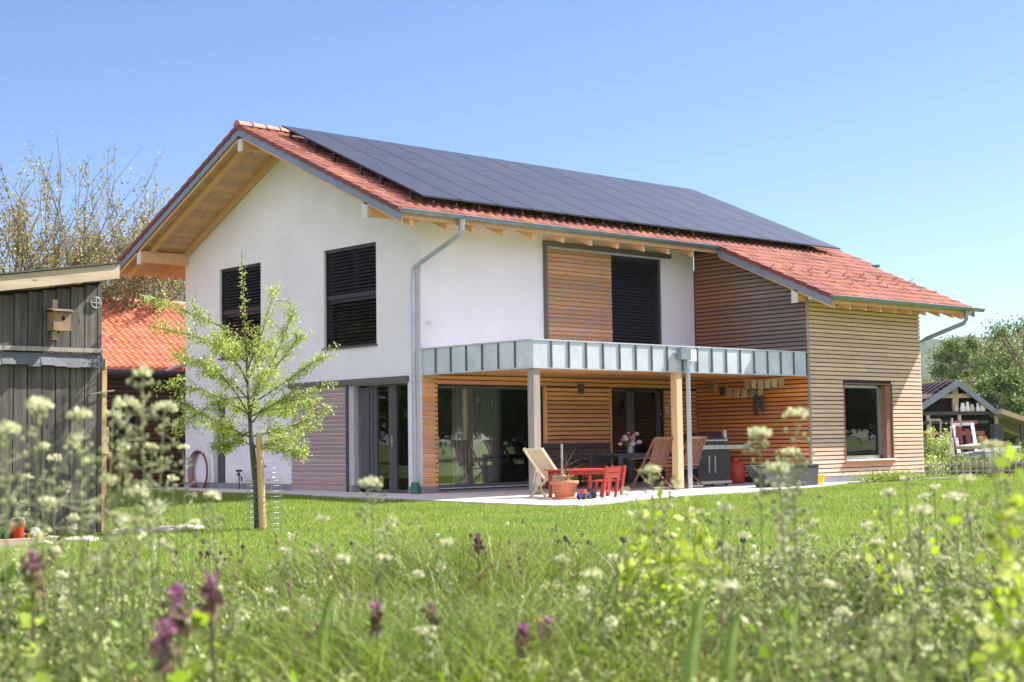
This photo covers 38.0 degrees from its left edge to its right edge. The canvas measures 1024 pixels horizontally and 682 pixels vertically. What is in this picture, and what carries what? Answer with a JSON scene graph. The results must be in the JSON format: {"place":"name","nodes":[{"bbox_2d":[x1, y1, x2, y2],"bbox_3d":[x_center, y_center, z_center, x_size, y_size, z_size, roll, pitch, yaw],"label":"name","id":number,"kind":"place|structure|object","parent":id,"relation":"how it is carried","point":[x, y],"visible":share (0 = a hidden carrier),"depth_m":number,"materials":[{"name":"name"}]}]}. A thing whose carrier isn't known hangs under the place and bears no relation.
{"place":"outdoors","nodes":[
{"label":"outdoors","id":0,"kind":"place"},
{"bbox_2d":[148,482,847,507],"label":"patio","id":1,"kind":"structure","parent":0,"point":[511,497],"depth_m":29.82,"materials":[{"name":"grey concrete"}]},
{"bbox_2d":[523,448,573,497],"bbox_3d":[0.747,2.491,28.193,0.994,0.954,0.524,3,-5,-42],"label":"deck chair","id":2,"kind":"object","parent":1,"relation":"on","point":[540,460],"visible":0.57,"depth_m":28.09,"materials":[{"name":"beige fabric"}]},
{"bbox_2d":[550,444,583,499],"bbox_3d":[0.985,2.367,27.015,0.596,1.000,0.521,-1,-4,9],"label":"terracotta pot","id":3,"kind":"object","parent":1,"relation":"on","point":[564,489],"visible":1,"depth_m":26.85,"materials":[{"name":"orange ceramic"}]},
{"bbox_2d":[544,468,609,497],"bbox_3d":[1.264,2.665,27.955,1.260,0.525,0.590,3,-5,-42],"label":"kids table","id":4,"kind":"object","parent":1,"relation":"on","point":[582,471],"visible":0.69,"depth_m":27.77,"materials":[{"name":"red paint"}]},
{"bbox_2d":[543,442,624,488],"bbox_3d":[1.648,2.791,33.444,2.100,1.003,0.540,3,-5,-42],"label":"garden bench","id":5,"kind":"object","parent":1,"relation":"on","point":[579,447],"visible":0.51,"depth_m":33.55,"materials":[{"name":"brown wood"}]},
{"bbox_2d":[588,466,620,497],"bbox_3d":[1.702,2.611,27.582,0.504,0.581,0.415,-4,-5,42],"label":"kids chair","id":6,"kind":"object","parent":1,"relation":"on","point":[609,475],"visible":0.92,"depth_m":27.47,"materials":[{"name":"red paint"}]},
{"bbox_2d":[589,452,671,488],"bbox_3d":[2.857,2.855,32.879,2.320,0.760,0.950,3,-5,-42],"label":"garden table","id":7,"kind":"object","parent":1,"relation":"on","point":[620,456],"visible":0.35,"depth_m":32.40,"materials":[{"name":"wood"}]},
{"bbox_2d":[630,437,673,489],"bbox_3d":[2.970,2.591,31.428,0.633,1.121,0.814,2,-5,-36],"label":"folding chair","id":8,"kind":"object","parent":1,"relation":"on","point":[661,453],"visible":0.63,"depth_m":31.25,"materials":[{"name":"brown wood"}]},
{"bbox_2d":[663,436,707,488],"bbox_3d":[3.737,2.627,32.122,0.633,1.121,0.814,2,-5,-39],"label":"folding chair","id":9,"kind":"object","parent":1,"relation":"on","point":[696,451],"visible":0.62,"depth_m":31.99,"materials":[{"name":"brown wood"}]},
{"bbox_2d":[671,430,743,486],"bbox_3d":[4.405,2.616,33.225,2.020,1.240,0.625,3,-5,-42],"label":"barbecue grill","id":10,"kind":"object","parent":1,"relation":"on","point":[713,468],"visible":0.76,"depth_m":32.98,"materials":[{"name":"black metal"}]},
{"bbox_2d":[728,458,744,483],"bbox_3d":[5.236,3.039,34.924,0.440,0.600,0.440,3,-5,-42],"label":"gas bottle","id":11,"kind":"object","parent":1,"relation":"on","point":[737,467],"visible":0.83,"depth_m":34.73,"materials":[{"name":"red paint"}]},
{"bbox_2d":[744,464,819,487],"bbox_3d":[5.863,2.912,32.202,2.050,0.470,0.460,3,-5,-42],"label":"planter box","id":12,"kind":"object","parent":1,"relation":"on","point":[811,477],"visible":0.64,"depth_m":31.99,"materials":[{"name":"stone"}]},
{"bbox_2d":[0,442,1023,573],"bbox_3d":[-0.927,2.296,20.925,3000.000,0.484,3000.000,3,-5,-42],"label":"lawn","id":13,"kind":"structure","parent":0,"point":[522,524],"depth_m":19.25,"materials":[{"name":"plant"}]},
{"bbox_2d":[0,420,51,681],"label":"wildflower","id":14,"kind":"object","parent":13,"relation":"on","point":[9,572],"visible":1,"depth_m":2.06,"materials":[{"name":"green plant"}]},
{"bbox_2d":[9,548,51,681],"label":"purple flower","id":15,"kind":"object","parent":13,"relation":"on","point":[33,580],"visible":0.98,"depth_m":2.07,"materials":[{"name":"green plant"}]},
{"bbox_2d":[5,495,63,679],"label":"wildflower","id":16,"kind":"object","parent":13,"relation":"on","point":[52,500],"visible":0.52,"depth_m":2.31,"materials":[{"name":"green plant"}]},
{"bbox_2d":[11,440,70,631],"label":"wildflower","id":17,"kind":"object","parent":13,"relation":"on","point":[49,539],"visible":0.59,"depth_m":3.11,"materials":[{"name":"green plant"}]},
{"bbox_2d":[7,395,83,681],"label":"wildflower","id":18,"kind":"object","parent":13,"relation":"on","point":[34,401],"visible":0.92,"depth_m":2.18,"materials":[{"name":"green plant"}]},
{"bbox_2d":[43,545,69,674],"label":"wildflower","id":19,"kind":"object","parent":13,"relation":"on","point":[52,553],"visible":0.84,"depth_m":2.81,"materials":[{"name":"green plant"}]},
{"bbox_2d":[0,261,121,535],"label":"garden shed","id":20,"kind":"structure","parent":13,"relation":"on","point":[64,372],"depth_m":18.73,"materials":[{"name":"wood"}]},
{"bbox_2d":[45,299,73,339],"bbox_3d":[-5.686,-0.276,18.710,0.280,0.510,0.272,3,-5,-42],"label":"birdhouse","id":21,"kind":"object","parent":20,"relation":"attached to","point":[58,321],"visible":1,"depth_m":18.66,"materials":[{"name":"brown wood"}]},
{"bbox_2d":[47,453,77,625],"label":"wildflower","id":22,"kind":"object","parent":13,"relation":"on","point":[53,471],"visible":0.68,"depth_m":3.40,"materials":[{"name":"green plant"}]},
{"bbox_2d":[57,513,88,664],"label":"wildflower","id":23,"kind":"object","parent":13,"relation":"on","point":[74,517],"visible":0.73,"depth_m":2.98,"materials":[{"name":"green plant"}]},
{"bbox_2d":[59,454,99,680],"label":"wildflower","id":24,"kind":"object","parent":13,"relation":"on","point":[75,578],"visible":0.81,"depth_m":2.27,"materials":[{"name":"green plant"}]},
{"bbox_2d":[2,206,157,302],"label":"budding tree","id":25,"kind":"object","parent":13,"relation":"on","point":[34,258],"visible":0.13,"depth_m":41.34,"materials":[{"name":"brown plant"}]},
{"bbox_2d":[62,550,113,679],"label":"wildflower","id":26,"kind":"object","parent":13,"relation":"on","point":[95,570],"visible":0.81,"depth_m":2.29,"materials":[{"name":"green plant"}]},
{"bbox_2d":[0,132,185,314],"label":"budding tree","id":27,"kind":"object","parent":13,"relation":"on","point":[141,283],"visible":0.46,"depth_m":41.96,"materials":[{"name":"brown plant"}]},
{"bbox_2d":[56,406,130,681],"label":"wildflower","id":28,"kind":"object","parent":13,"relation":"on","point":[77,412],"visible":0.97,"depth_m":2.20,"materials":[{"name":"green plant"}]},
{"bbox_2d":[9,204,185,301],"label":"budding tree","id":29,"kind":"object","parent":13,"relation":"on","point":[176,288],"visible":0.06,"depth_m":46.53,"materials":[{"name":"brown plant"}]},
{"bbox_2d":[84,472,125,678],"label":"wildflower","id":30,"kind":"object","parent":13,"relation":"on","point":[113,478],"visible":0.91,"depth_m":2.27,"materials":[{"name":"green plant"}]},
{"bbox_2d":[92,407,125,680],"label":"wildflower","id":31,"kind":"object","parent":13,"relation":"on","point":[108,413],"visible":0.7,"depth_m":2.78,"materials":[{"name":"green plant"}]},
{"bbox_2d":[87,441,138,664],"bbox_3d":[-0.745,0.510,2.634,0.176,0.662,0.056,-1,-4,2],"label":"wildflower","id":32,"kind":"object","parent":13,"relation":"on","point":[119,449],"visible":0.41,"depth_m":2.63,"materials":[{"name":"green plant"}]},
{"bbox_2d":[104,511,140,681],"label":"wildflower","id":33,"kind":"object","parent":13,"relation":"on","point":[116,523],"visible":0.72,"depth_m":2.44,"materials":[{"name":"green plant"}]},
{"bbox_2d":[108,485,154,676],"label":"wildflower","id":34,"kind":"object","parent":13,"relation":"on","point":[132,539],"visible":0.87,"depth_m":2.31,"materials":[{"name":"green plant"}]},
{"bbox_2d":[107,394,170,681],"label":"wildflower","id":35,"kind":"object","parent":13,"relation":"on","point":[126,401],"visible":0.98,"depth_m":2.29,"materials":[{"name":"green plant"}]},
{"bbox_2d":[102,297,185,486],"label":"garage","id":36,"kind":"structure","parent":13,"relation":"on","point":[129,343],"depth_m":40.21,"materials":[{"name":"orange tile"}]},
{"bbox_2d":[107,411,136,484],"bbox_3d":[-10.336,2.860,39.407,0.880,2.000,0.070,3,-5,-42],"label":"door","id":37,"kind":"structure","parent":36,"relation":"in","point":[132,456],"depth_m":39.43,"materials":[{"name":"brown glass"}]},
{"bbox_2d":[119,365,176,669],"bbox_3d":[-0.551,0.427,2.397,0.170,0.780,0.064,-1,-4,6],"label":"wildflower","id":38,"kind":"object","parent":13,"relation":"on","point":[144,370],"visible":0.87,"depth_m":2.42,"materials":[{"name":"green plant"}]},
{"bbox_2d":[136,442,169,653],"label":"wildflower","id":39,"kind":"object","parent":13,"relation":"on","point":[148,445],"visible":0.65,"depth_m":3.12,"materials":[{"name":"green plant"}]},
{"bbox_2d":[134,400,183,681],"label":"wildflower","id":40,"kind":"object","parent":13,"relation":"on","point":[165,404],"visible":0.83,"depth_m":2.62,"materials":[{"name":"green plant"}]},
{"bbox_2d":[149,617,192,681],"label":"purple flower","id":41,"kind":"object","parent":13,"relation":"on","point":[164,656],"visible":1,"depth_m":1.73,"materials":[{"name":"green plant"}]},
{"bbox_2d":[157,581,195,677],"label":"purple flower","id":42,"kind":"object","parent":13,"relation":"on","point":[180,617],"visible":0.97,"depth_m":1.83,"materials":[{"name":"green plant"}]},
{"bbox_2d":[159,474,194,652],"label":"wildflower","id":43,"kind":"object","parent":13,"relation":"on","point":[171,478],"visible":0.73,"depth_m":3.29,"materials":[{"name":"green plant"}]},
{"bbox_2d":[166,444,196,612],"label":"wildflower","id":44,"kind":"object","parent":13,"relation":"on","point":[182,446],"visible":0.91,"depth_m":4.03,"materials":[{"name":"green plant"}]},
{"bbox_2d":[156,518,210,656],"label":"wildflower","id":45,"kind":"object","parent":13,"relation":"on","point":[195,521],"visible":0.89,"depth_m":2.85,"materials":[{"name":"green plant"}]},
{"bbox_2d":[186,568,228,681],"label":"purple flower","id":46,"kind":"object","parent":13,"relation":"on","point":[202,616],"visible":0.99,"depth_m":1.94,"materials":[{"name":"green plant"}]},
{"bbox_2d":[196,490,233,673],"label":"wildflower","id":47,"kind":"object","parent":13,"relation":"on","point":[214,494],"visible":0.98,"depth_m":2.93,"materials":[{"name":"green plant"}]},
{"bbox_2d":[138,251,340,528],"bbox_3d":[-3.514,0.661,19.572,2.272,3.699,2.154,3,-5,-42],"label":"young fruit tree","id":48,"kind":"object","parent":13,"relation":"on","point":[276,407],"visible":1,"depth_m":19.55,"materials":[{"name":"green plant"}]},
{"bbox_2d":[256,433,264,528],"bbox_3d":[-3.265,1.846,19.373,0.136,1.303,0.096,1,-4,-24],"label":"tree stake","id":49,"kind":"object","parent":13,"relation":"on","point":[260,473],"visible":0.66,"depth_m":19.34,"materials":[{"name":"beige wood"}]},
{"bbox_2d":[247,458,281,529],"bbox_3d":[-3.240,1.981,19.485,0.455,1.001,0.455,3,-5,-42],"label":"tree guard","id":50,"kind":"object","parent":13,"relation":"on","point":[271,507],"visible":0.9,"depth_m":19.35,"materials":[{"name":"metal"}]},
{"bbox_2d":[300,515,333,635],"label":"wildflower","id":51,"kind":"object","parent":13,"relation":"on","point":[314,546],"visible":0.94,"depth_m":3.23,"materials":[{"name":"green plant"}]},
{"bbox_2d":[313,592,331,681],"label":"grass blade","id":52,"kind":"object","parent":13,"relation":"on","point":[326,613],"depth_m":2.55,"materials":[{"name":"green plant"}]},
{"bbox_2d":[333,553,365,670],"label":"wildflower","id":53,"kind":"object","parent":13,"relation":"on","point":[338,557],"visible":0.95,"depth_m":2.87,"materials":[{"name":"green plant"}]},
{"bbox_2d":[357,599,387,681],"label":"purple flower","id":54,"kind":"object","parent":13,"relation":"on","point":[378,614],"visible":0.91,"depth_m":2.56,"materials":[{"name":"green plant"}]},
{"bbox_2d":[354,475,397,680],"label":"wildflower","id":55,"kind":"object","parent":13,"relation":"on","point":[370,479],"visible":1,"depth_m":2.57,"materials":[{"name":"green plant"}]},
{"bbox_2d":[432,537,456,649],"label":"wildflower","id":56,"kind":"object","parent":13,"relation":"on","point":[443,541],"visible":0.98,"depth_m":3.05,"materials":[{"name":"green plant"}]},
{"bbox_2d":[0,515,1022,681],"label":"dry stalks","id":57,"kind":"object","parent":13,"relation":"on","point":[539,623],"visible":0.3,"depth_m":4.43,"materials":[{"name":"plant"}]},
{"bbox_2d":[0,533,1023,681],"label":"meadow flower specks","id":58,"kind":"object","parent":13,"relation":"on","point":[819,627],"visible":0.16,"depth_m":2.70,"materials":[{"name":"white plant"}]},
{"bbox_2d":[0,543,1023,681],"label":"meadow weeds","id":59,"kind":"object","parent":13,"relation":"on","point":[864,631],"visible":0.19,"depth_m":2.79,"materials":[{"name":"green plant"}]},
{"bbox_2d":[509,621,534,681],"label":"purple flower","id":60,"kind":"object","parent":13,"relation":"on","point":[521,629],"visible":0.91,"depth_m":2.47,"materials":[{"name":"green plant"}]},
{"bbox_2d":[116,120,984,494],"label":"house","id":61,"kind":"structure","parent":13,"relation":"on","point":[480,322],"depth_m":34.41,"materials":[{"name":"paint"}]},
{"bbox_2d":[217,263,260,359],"bbox_3d":[-6.575,-0.703,36.410,0.290,2.260,1.930,3,-5,-42],"label":"window","id":62,"kind":"structure","parent":61,"relation":"in","point":[231,288],"depth_m":36.57,"materials":[{"name":"black glass"}]},
{"bbox_2d":[322,242,376,349],"bbox_3d":[-3.531,-0.971,33.060,0.290,2.260,2.020,3,-5,-42],"label":"window","id":63,"kind":"structure","parent":61,"relation":"in","point":[351,310],"depth_m":33.17,"materials":[{"name":"black glass"}]},
{"bbox_2d":[350,382,408,492],"bbox_3d":[-2.787,2.091,32.133,0.260,2.344,2.085,3,-5,-42],"label":"patio door","id":64,"kind":"structure","parent":61,"relation":"in","point":[384,406],"depth_m":32.24,"materials":[{"name":"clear glass"}]},
{"bbox_2d":[437,385,528,488],"bbox_3d":[-0.480,2.066,32.231,2.990,2.178,0.200,3,-5,-42],"label":"big window","id":65,"kind":"structure","parent":61,"relation":"in","point":[504,462],"depth_m":32.55,"materials":[{"name":"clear glass"}]},
{"bbox_2d":[611,389,660,482],"bbox_3d":[2.892,2.274,35.387,1.825,2.255,0.080,3,-5,-42],"label":"terrace door","id":66,"kind":"structure","parent":61,"relation":"in","point":[633,410],"depth_m":35.44,"materials":[{"name":"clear glass"}]},
{"bbox_2d":[611,255,661,344],"bbox_3d":[2.911,-0.682,35.634,1.760,2.665,0.170,3,-5,-42],"label":"balcony door","id":67,"kind":"structure","parent":61,"relation":"in","point":[636,291],"depth_m":35.70,"materials":[{"name":"black glass"}]},
{"bbox_2d":[707,377,789,397],"bbox_3d":[5.542,1.124,35.394,0.181,0.477,2.554,2,-5,-40],"label":"bunting","id":68,"kind":"object","parent":61,"relation":"hanging from","point":[736,391],"visible":1,"depth_m":35.54,"materials":[{"name":"beige fabric"}]},
{"bbox_2d":[842,383,897,464],"bbox_3d":[8.539,1.992,35.817,2.060,1.935,0.300,3,-5,-42],"label":"window","id":69,"kind":"structure","parent":61,"relation":"in","point":[868,425],"depth_m":36.02,"materials":[{"name":"glass"}]},
{"bbox_2d":[576,567,618,680],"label":"wildflower","id":70,"kind":"object","parent":13,"relation":"on","point":[598,572],"visible":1,"depth_m":2.36,"materials":[{"name":"green plant"}]},
{"bbox_2d":[593,528,699,676],"bbox_3d":[0.255,0.595,2.875,0.226,0.473,0.242,3,-5,-42],"label":"leafy weed","id":71,"kind":"object","parent":13,"relation":"on","point":[631,574],"visible":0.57,"depth_m":2.85,"materials":[{"name":"green plant"}]},
{"bbox_2d":[620,462,681,650],"bbox_3d":[0.273,0.537,2.857,0.112,0.606,0.070,-3,-4,25],"label":"wildflower","id":72,"kind":"object","parent":13,"relation":"on","point":[649,469],"visible":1,"depth_m":2.87,"materials":[{"name":"green plant"}]},
{"bbox_2d":[610,475,743,679],"bbox_3d":[0.322,0.558,2.957,0.296,0.582,0.242,1,-4,-29],"label":"leafy weed","id":73,"kind":"object","parent":13,"relation":"on","point":[670,558],"visible":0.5,"depth_m":2.96,"materials":[{"name":"green plant"}]},
{"bbox_2d":[634,512,738,657],"bbox_3d":[0.371,0.598,3.053,0.209,0.493,0.249,0,-4,-12],"label":"leafy weed","id":74,"kind":"object","parent":13,"relation":"on","point":[709,541],"visible":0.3,"depth_m":3.05,"materials":[{"name":"green plant"}]},
{"bbox_2d":[682,582,707,681],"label":"grass blade","id":75,"kind":"object","parent":13,"relation":"on","point":[690,666],"depth_m":2.06,"materials":[{"name":"green plant"}]},
{"bbox_2d":[705,502,740,672],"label":"wildflower","id":76,"kind":"object","parent":13,"relation":"on","point":[726,505],"visible":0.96,"depth_m":2.56,"materials":[{"name":"green plant"}]},
{"bbox_2d":[711,578,747,631],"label":"wildflower","id":77,"kind":"object","parent":13,"relation":"on","point":[729,584],"visible":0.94,"depth_m":2.49,"materials":[{"name":"white plant"}]},
{"bbox_2d":[721,608,739,681],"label":"grass blade","id":78,"kind":"object","parent":13,"relation":"on","point":[729,662],"depth_m":2.15,"materials":[{"name":"green plant"}]},
{"bbox_2d":[738,426,782,678],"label":"wildflower","id":79,"kind":"object","parent":13,"relation":"on","point":[763,443],"visible":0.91,"depth_m":2.54,"materials":[{"name":"green plant"}]},
{"bbox_2d":[762,461,809,681],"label":"wildflower","id":80,"kind":"object","parent":13,"relation":"on","point":[773,466],"visible":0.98,"depth_m":2.44,"materials":[{"name":"green plant"}]},
{"bbox_2d":[784,596,798,681],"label":"grass blade","id":81,"kind":"object","parent":13,"relation":"on","point":[793,628],"depth_m":2.33,"materials":[{"name":"green plant"}]},
{"bbox_2d":[772,406,821,678],"bbox_3d":[0.508,0.467,2.618,0.080,0.705,0.081,0,-4,-13],"label":"wildflower","id":82,"kind":"object","parent":13,"relation":"on","point":[797,411],"visible":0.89,"depth_m":2.63,"materials":[{"name":"green plant"}]},
{"bbox_2d":[774,447,819,633],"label":"wildflower","id":83,"kind":"object","parent":13,"relation":"on","point":[784,451],"visible":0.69,"depth_m":2.82,"materials":[{"name":"green plant"}]},
{"bbox_2d":[862,488,914,633],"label":"wildflower","id":84,"kind":"object","parent":13,"relation":"on","point":[890,491],"visible":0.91,"depth_m":2.88,"materials":[{"name":"green plant"}]},
{"bbox_2d":[847,508,939,641],"bbox_3d":[0.742,0.575,2.864,0.174,0.507,0.172,-1,-4,0],"label":"leafy weed","id":85,"kind":"object","parent":13,"relation":"on","point":[882,580],"visible":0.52,"depth_m":2.88,"materials":[{"name":"green plant"}]},
{"bbox_2d":[842,466,956,482],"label":"ground cover","id":86,"kind":"object","parent":13,"relation":"on","point":[887,476],"visible":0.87,"depth_m":35.19,"materials":[{"name":"green plant"}]},
{"bbox_2d":[873,567,932,681],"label":"wildflower","id":87,"kind":"object","parent":13,"relation":"on","point":[901,572],"visible":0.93,"depth_m":2.24,"materials":[{"name":"green plant"}]},
{"bbox_2d":[893,475,941,614],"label":"wildflower","id":88,"kind":"object","parent":13,"relation":"on","point":[905,478],"visible":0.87,"depth_m":3.26,"materials":[{"name":"green plant"}]},
{"bbox_2d":[895,503,941,664],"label":"wildflower","id":89,"kind":"object","parent":13,"relation":"on","point":[927,508],"visible":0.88,"depth_m":2.28,"materials":[{"name":"green plant"}]},
{"bbox_2d":[923,433,954,461],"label":"garden bush","id":90,"kind":"object","parent":13,"relation":"on","point":[928,448],"visible":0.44,"depth_m":41.24,"materials":[{"name":"green plant"}]},
{"bbox_2d":[938,492,977,667],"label":"wildflower","id":91,"kind":"object","parent":13,"relation":"on","point":[943,516],"visible":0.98,"depth_m":2.76,"materials":[{"name":"green plant"}]},
{"bbox_2d":[923,333,993,384],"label":"woodland tree","id":92,"kind":"object","parent":13,"relation":"on","point":[950,346],"visible":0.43,"depth_m":93.97,"materials":[{"name":"green plant"}]},
{"bbox_2d":[921,379,1001,451],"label":"barn","id":93,"kind":"structure","parent":13,"relation":"on","point":[940,400],"depth_m":59.67,"materials":[{"name":"brown wood"}]},
{"bbox_2d":[957,473,987,619],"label":"wildflower","id":94,"kind":"object","parent":13,"relation":"on","point":[964,477],"visible":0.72,"depth_m":2.94,"materials":[{"name":"green plant"}]},
{"bbox_2d":[924,457,1023,476],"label":"picket fence","id":95,"kind":"object","parent":13,"relation":"on","point":[969,470],"visible":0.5,"depth_m":38.70,"materials":[{"name":"wood"}]},
{"bbox_2d":[942,331,1023,384],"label":"woodland tree","id":96,"kind":"object","parent":13,"relation":"on","point":[987,350],"visible":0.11,"depth_m":98.78,"materials":[{"name":"green plant"}]},
{"bbox_2d":[948,443,1023,681],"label":"leafy weed","id":97,"kind":"object","parent":13,"relation":"on","point":[1005,515],"visible":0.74,"depth_m":1.79,"materials":[{"name":"green plant"}]},
{"bbox_2d":[964,312,1023,395],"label":"woodland tree","id":98,"kind":"object","parent":13,"relation":"on","point":[999,335],"visible":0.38,"depth_m":87.83,"materials":[{"name":"green plant"}]},
{"bbox_2d":[968,529,1023,681],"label":"leafy weed","id":99,"kind":"object","parent":13,"relation":"on","point":[1000,652],"visible":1,"depth_m":1.69,"materials":[{"name":"green plant"}]},
{"bbox_2d":[971,364,1023,444],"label":"woodland tree","id":100,"kind":"object","parent":13,"relation":"on","point":[1010,385],"visible":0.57,"depth_m":73.09,"materials":[{"name":"green plant"}]},
{"bbox_2d":[973,436,1023,678],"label":"wildflower","id":101,"kind":"object","parent":13,"relation":"on","point":[991,444],"visible":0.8,"depth_m":2.27,"materials":[{"name":"green plant"}]},
{"bbox_2d":[989,409,1023,448],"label":"lean to","id":102,"kind":"object","parent":13,"relation":"on","point":[1011,422],"visible":0.5,"depth_m":59.40,"materials":[{"name":"brown wood"}]},
{"bbox_2d":[0,522,1023,681],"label":"meadow grass","id":103,"kind":"structure","parent":0,"point":[538,565],"depth_m":3.07,"materials":[{"name":"green plant"}]},
{"bbox_2d":[0,0,1023,339],"label":"sky","id":104,"kind":"structure","parent":0,"point":[889,134],"materials":[{"name":"blue"}]},
{"bbox_2d":[920,336,1023,382],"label":"hill","id":105,"kind":"structure","parent":0,"point":[924,348],"depth_m":580.52,"materials":[{"name":"green plant"}]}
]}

